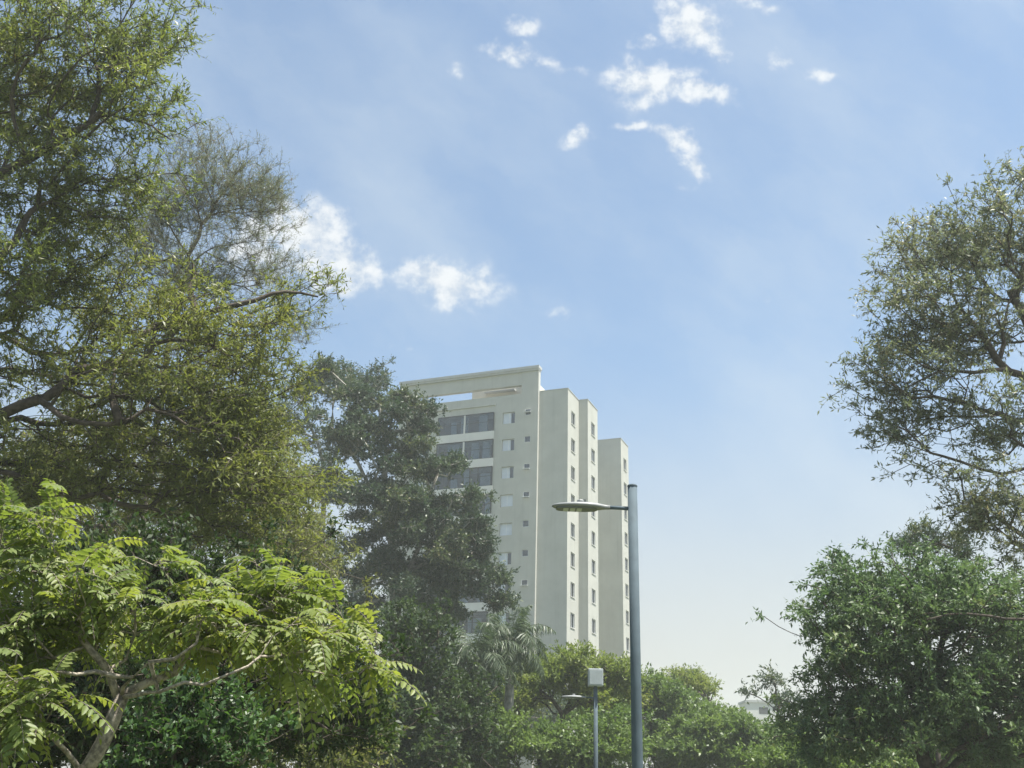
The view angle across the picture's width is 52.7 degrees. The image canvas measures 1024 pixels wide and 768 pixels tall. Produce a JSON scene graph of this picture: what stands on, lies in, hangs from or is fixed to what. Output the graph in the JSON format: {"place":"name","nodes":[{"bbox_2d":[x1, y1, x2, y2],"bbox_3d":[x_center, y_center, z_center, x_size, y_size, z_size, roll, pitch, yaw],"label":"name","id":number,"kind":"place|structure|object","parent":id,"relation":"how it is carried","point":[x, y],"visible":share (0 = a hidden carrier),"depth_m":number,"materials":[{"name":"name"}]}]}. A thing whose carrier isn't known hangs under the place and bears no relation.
{"place":"outdoors","nodes":[
{"label":"outdoors","id":0,"kind":"place"},
{"bbox_2d":[0,0,1023,767],"label":"sky","id":1,"kind":"structure","parent":0,"point":[669,210],"materials":[{"name":"blue"}]},
{"bbox_3d":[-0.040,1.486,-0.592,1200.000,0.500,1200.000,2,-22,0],"label":"ground","id":2,"kind":"structure","parent":0,"visible":0},
{"bbox_2d":[0,0,224,329],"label":"broadleaf tree","id":3,"kind":"object","parent":2,"relation":"on","point":[61,88],"visible":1,"depth_m":17.80,"materials":[{"name":"green plant"}]},
{"bbox_2d":[0,204,355,565],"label":"broadleaf tree","id":4,"kind":"object","parent":2,"relation":"on","point":[231,423],"visible":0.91,"depth_m":18.46,"materials":[{"name":"green plant"}]},
{"bbox_2d":[0,362,381,622],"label":"broadleaf tree","id":5,"kind":"object","parent":2,"relation":"on","point":[312,555],"visible":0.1,"depth_m":30.46,"materials":[{"name":"green plant"}]},
{"bbox_2d":[99,663,301,767],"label":"glossy bush","id":6,"kind":"object","parent":2,"relation":"on","point":[202,737],"visible":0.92,"depth_m":8.58,"materials":[{"name":"green plant"}]},
{"bbox_2d":[76,106,341,684],"bbox_3d":[-7.988,1.321,25.009,7.265,19.084,4.737,2,-22,0],"label":"feathery tree","id":7,"kind":"object","parent":2,"relation":"on","point":[259,188],"visible":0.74,"depth_m":27.14,"materials":[{"name":"green plant"}]},
{"bbox_2d":[8,577,410,767],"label":"broadleaf tree","id":8,"kind":"object","parent":2,"relation":"on","point":[352,761],"visible":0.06,"depth_m":23.80,"materials":[{"name":"green plant"}]},
{"bbox_2d":[0,475,426,767],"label":"feather leaved tree","id":9,"kind":"object","parent":2,"relation":"on","point":[228,628],"visible":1,"depth_m":6.30,"materials":[{"name":"green plant"}]},
{"bbox_2d":[0,499,438,767],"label":"evergreen tree","id":10,"kind":"object","parent":2,"relation":"on","point":[351,732],"visible":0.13,"depth_m":10.99,"materials":[{"name":"green plant"}]},
{"bbox_2d":[38,624,440,767],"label":"broadleaf tree","id":11,"kind":"object","parent":2,"relation":"on","point":[414,766],"depth_m":43.31,"materials":[{"name":"green plant"}]},
{"bbox_2d":[236,354,395,626],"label":"eucalyptus","id":12,"kind":"object","parent":2,"relation":"on","point":[353,373],"visible":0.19,"depth_m":66.97,"materials":[{"name":"green plant"}]},
{"bbox_2d":[292,351,523,656],"bbox_3d":[-6.475,10.690,58.017,14.343,26.359,8.369,2,-22,0],"label":"eucalyptus","id":13,"kind":"object","parent":2,"relation":"on","point":[451,560],"visible":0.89,"depth_m":58.08,"materials":[{"name":"green plant"}]},
{"bbox_2d":[335,590,511,767],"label":"evergreen tree","id":14,"kind":"object","parent":2,"relation":"on","point":[451,732],"visible":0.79,"depth_m":38.18,"materials":[{"name":"green plant"}]},
{"bbox_2d":[434,611,524,747],"bbox_3d":[-1.401,13.652,41.834,3.818,8.940,3.684,2,-22,0],"label":"palm tree","id":15,"kind":"object","parent":2,"relation":"on","point":[493,659],"visible":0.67,"depth_m":42.42,"materials":[{"name":"green plant"}]},
{"bbox_2d":[383,365,631,767],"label":"apartment tower","id":16,"kind":"structure","parent":2,"relation":"on","point":[529,443],"depth_m":104.22,"materials":[{"name":"paint"}]},
{"bbox_2d":[498,613,509,623],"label":"window","id":17,"kind":"structure","parent":16,"relation":"in","point":[505,617],"depth_m":98.15,"materials":[{"name":"white glass"}]},
{"bbox_2d":[498,584,510,593],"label":"window","id":18,"kind":"structure","parent":16,"relation":"in","point":[506,586],"depth_m":99.27,"materials":[{"name":"white glass"}]},
{"bbox_2d":[499,552,510,564],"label":"window","id":19,"kind":"structure","parent":16,"relation":"in","point":[504,556],"depth_m":100.34,"materials":[{"name":"white"}]},
{"bbox_2d":[500,523,511,535],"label":"window","id":20,"kind":"structure","parent":16,"relation":"in","point":[505,529],"depth_m":101.40,"materials":[{"name":"white metal"}]},
{"bbox_2d":[501,495,512,506],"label":"window","id":21,"kind":"structure","parent":16,"relation":"in","point":[506,500],"depth_m":102.45,"materials":[{"name":"white metal"}]},
{"bbox_2d":[502,439,513,450],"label":"window","id":22,"kind":"structure","parent":16,"relation":"in","point":[508,445],"depth_m":104.65,"materials":[{"name":"white metal"}]},
{"bbox_2d":[502,466,513,478],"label":"window","id":23,"kind":"structure","parent":16,"relation":"in","point":[507,472],"depth_m":103.55,"materials":[{"name":"white metal"}]},
{"bbox_2d":[503,412,514,423],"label":"window","id":24,"kind":"structure","parent":16,"relation":"in","point":[508,418],"depth_m":105.70,"materials":[{"name":"white metal"}]},
{"bbox_2d":[520,580,527,586],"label":"small window","id":25,"kind":"structure","parent":16,"relation":"in","point":[523,582],"depth_m":98.62,"materials":[{"name":"grey glass"}]},
{"bbox_2d":[522,550,527,555],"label":"small window","id":26,"kind":"structure","parent":16,"relation":"in","point":[524,552],"depth_m":99.68,"materials":[{"name":"grey glass"}]},
{"bbox_2d":[522,491,528,497],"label":"small window","id":27,"kind":"structure","parent":16,"relation":"in","point":[525,494],"depth_m":101.82,"materials":[{"name":"grey glass"}]},
{"bbox_2d":[522,463,529,469],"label":"small window","id":28,"kind":"structure","parent":16,"relation":"in","point":[526,466],"depth_m":102.90,"materials":[{"name":"grey glass"}]},
{"bbox_2d":[523,520,528,526],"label":"small window","id":29,"kind":"structure","parent":16,"relation":"in","point":[526,522],"depth_m":100.74,"materials":[{"name":"grey glass"}]},
{"bbox_2d":[524,436,529,441],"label":"small window","id":30,"kind":"structure","parent":16,"relation":"in","point":[527,438],"depth_m":104.01,"materials":[{"name":"grey glass"}]},
{"bbox_2d":[524,409,530,414],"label":"small window","id":31,"kind":"structure","parent":16,"relation":"in","point":[527,411],"depth_m":105.01,"materials":[{"name":"grey glass"}]},
{"bbox_2d":[570,583,574,598],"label":"window","id":32,"kind":"structure","parent":16,"relation":"in","point":[572,585],"depth_m":99.05,"materials":[{"name":"grey glass"}]},
{"bbox_2d":[570,613,574,629],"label":"window","id":33,"kind":"structure","parent":16,"relation":"in","point":[572,615],"depth_m":97.97,"materials":[{"name":"grey glass"}]},
{"bbox_2d":[571,466,574,481],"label":"window","id":34,"kind":"structure","parent":16,"relation":"in","point":[572,469],"depth_m":103.26,"materials":[{"name":"grey glass"}]},
{"bbox_2d":[571,523,574,538],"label":"window","id":35,"kind":"structure","parent":16,"relation":"in","point":[572,526],"depth_m":101.16,"materials":[{"name":"grey glass"}]},
{"bbox_2d":[571,553,574,568],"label":"window","id":36,"kind":"structure","parent":16,"relation":"in","point":[572,555],"depth_m":100.15,"materials":[{"name":"grey glass"}]},
{"bbox_2d":[571,411,575,427],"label":"window","id":37,"kind":"structure","parent":16,"relation":"in","point":[572,415],"depth_m":105.34,"materials":[{"name":"grey glass"}]},
{"bbox_2d":[571,439,575,454],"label":"window","id":38,"kind":"structure","parent":16,"relation":"in","point":[572,442],"depth_m":104.33,"materials":[{"name":"grey glass"}]},
{"bbox_2d":[591,423,594,437],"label":"window","id":39,"kind":"structure","parent":16,"relation":"in","point":[592,426],"depth_m":108.31,"materials":[{"name":"grey glass"}]},
{"bbox_2d":[591,449,595,464],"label":"window","id":40,"kind":"structure","parent":16,"relation":"in","point":[592,452],"depth_m":107.23,"materials":[{"name":"grey glass"}]},
{"bbox_2d":[591,476,595,491],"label":"window","id":41,"kind":"structure","parent":16,"relation":"in","point":[592,479],"depth_m":106.24,"materials":[{"name":"grey glass"}]},
{"bbox_2d":[592,532,595,546],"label":"window","id":42,"kind":"structure","parent":16,"relation":"in","point":[592,532],"depth_m":104.05,"materials":[{"name":"grey glass"}]},
{"bbox_2d":[592,560,595,575],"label":"window","id":43,"kind":"structure","parent":16,"relation":"in","point":[593,564],"depth_m":103.05,"materials":[{"name":"grey glass"}]},
{"bbox_2d":[592,589,595,604],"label":"window","id":44,"kind":"structure","parent":16,"relation":"in","point":[593,591],"depth_m":102.02,"materials":[{"name":"grey glass"}]},
{"bbox_2d":[592,619,595,634],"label":"window","id":45,"kind":"structure","parent":16,"relation":"in","point":[593,621],"depth_m":100.88,"materials":[{"name":"grey glass"}]},
{"bbox_2d":[625,584,628,597],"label":"window","id":46,"kind":"structure","parent":16,"relation":"in","point":[626,586],"depth_m":114.27,"materials":[{"name":"grey glass"}]},
{"bbox_2d":[626,638,629,651],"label":"window","id":47,"kind":"structure","parent":16,"relation":"in","point":[627,646],"depth_m":111.97,"materials":[{"name":"grey glass"}]},
{"bbox_2d":[472,605,555,764],"bbox_3d":[-0.108,14.117,43.797,3.534,9.596,4.470,6,-22,-11],"label":"palm tree","id":48,"kind":"object","parent":2,"relation":"on","point":[519,638],"visible":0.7,"depth_m":44.31,"materials":[{"name":"green plant"}]},
{"bbox_2d":[445,698,657,767],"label":"broadleaf tree","id":49,"kind":"object","parent":2,"relation":"on","point":[557,744],"visible":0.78,"depth_m":40.62,"materials":[{"name":"green plant"}]},
{"bbox_2d":[489,638,653,764],"bbox_3d":[2.476,16.082,47.329,8.116,8.720,6.199,2,-22,0],"label":"broadleaf tree","id":50,"kind":"object","parent":2,"relation":"on","point":[569,668],"visible":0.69,"depth_m":47.38,"materials":[{"name":"green plant"}]},
{"bbox_2d":[561,687,597,767],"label":"street lamp","id":51,"kind":"object","parent":2,"relation":"on","point":[594,697],"visible":1,"depth_m":36.25,"materials":[{"name":"grey metal"}]},
{"bbox_2d":[588,668,602,686],"bbox_3d":[2.971,10.469,36.761,0.520,0.620,0.412,2,-22,0],"label":"control box","id":52,"kind":"object","parent":51,"relation":"on","point":[595,677],"visible":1,"depth_m":36.58,"materials":[{"name":"paint"}]},
{"bbox_2d":[590,670,601,683],"bbox_3d":[2.974,10.381,36.581,0.440,0.490,0.011,2,-22,0],"label":"door","id":53,"kind":"structure","parent":52,"relation":"in","point":[595,675],"depth_m":36.58,"materials":[{"name":"paint"}]},
{"bbox_2d":[552,484,642,767],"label":"street lamp","id":54,"kind":"object","parent":2,"relation":"on","point":[581,505],"visible":1,"depth_m":14.84,"materials":[{"name":"grey metal"}]},
{"bbox_2d":[463,682,775,751],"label":"broadleaf tree","id":55,"kind":"object","parent":2,"relation":"on","point":[561,704],"visible":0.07,"depth_m":84.67,"materials":[{"name":"green plant"}]},
{"bbox_2d":[555,662,727,767],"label":"broadleaf tree","id":56,"kind":"object","parent":2,"relation":"on","point":[666,700],"visible":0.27,"depth_m":54.29,"materials":[{"name":"green plant"}]},
{"bbox_2d":[656,663,723,702],"bbox_3d":[10.569,21.783,62.464,5.087,9.735,4.886,2,-22,0],"label":"broadleaf tree","id":57,"kind":"object","parent":2,"relation":"on","point":[696,680],"visible":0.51,"depth_m":63.06,"materials":[{"name":"green plant"}]},
{"bbox_2d":[643,702,810,767],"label":"broadleaf tree","id":58,"kind":"object","parent":2,"relation":"on","point":[701,739],"visible":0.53,"depth_m":49.72,"materials":[{"name":"green plant"}]},
{"bbox_2d":[738,700,779,723],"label":"rooftop building","id":59,"kind":"structure","parent":2,"relation":"on","point":[755,708],"depth_m":158.24,"materials":[{"name":"paint"}]},
{"bbox_2d":[759,707,767,713],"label":"window","id":60,"kind":"structure","parent":59,"relation":"in","point":[762,710],"depth_m":158.09,"materials":[{"name":"grey glass"}]},
{"bbox_2d":[734,659,802,713],"bbox_3d":[14.185,19.870,56.758,3.666,9.234,2.921,2,-22,0],"label":"slender tree","id":61,"kind":"object","parent":2,"relation":"on","point":[771,678],"visible":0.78,"depth_m":57.84,"materials":[{"name":"green plant"}]},
{"bbox_2d":[721,718,1023,767],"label":"broadleaf tree","id":62,"kind":"object","parent":2,"relation":"on","point":[772,758],"visible":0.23,"depth_m":38.56,"materials":[{"name":"green plant"}]},
{"bbox_2d":[745,533,1023,767],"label":"dense tree","id":63,"kind":"object","parent":2,"relation":"on","point":[955,708],"visible":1,"depth_m":25.36,"materials":[{"name":"green plant"}]},
{"bbox_2d":[817,146,1023,584],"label":"open tree","id":64,"kind":"object","parent":2,"relation":"on","point":[979,512],"visible":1,"depth_m":22.55,"materials":[{"name":"green plant"}]},
{"bbox_2d":[881,513,994,764],"bbox_3d":[13.821,9.396,32.845,3.082,10.977,2.867,19,-28,-37],"label":"slender tree","id":65,"kind":"object","parent":2,"relation":"on","point":[909,536],"visible":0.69,"depth_m":34.25,"materials":[{"name":"green plant"}]}
]}

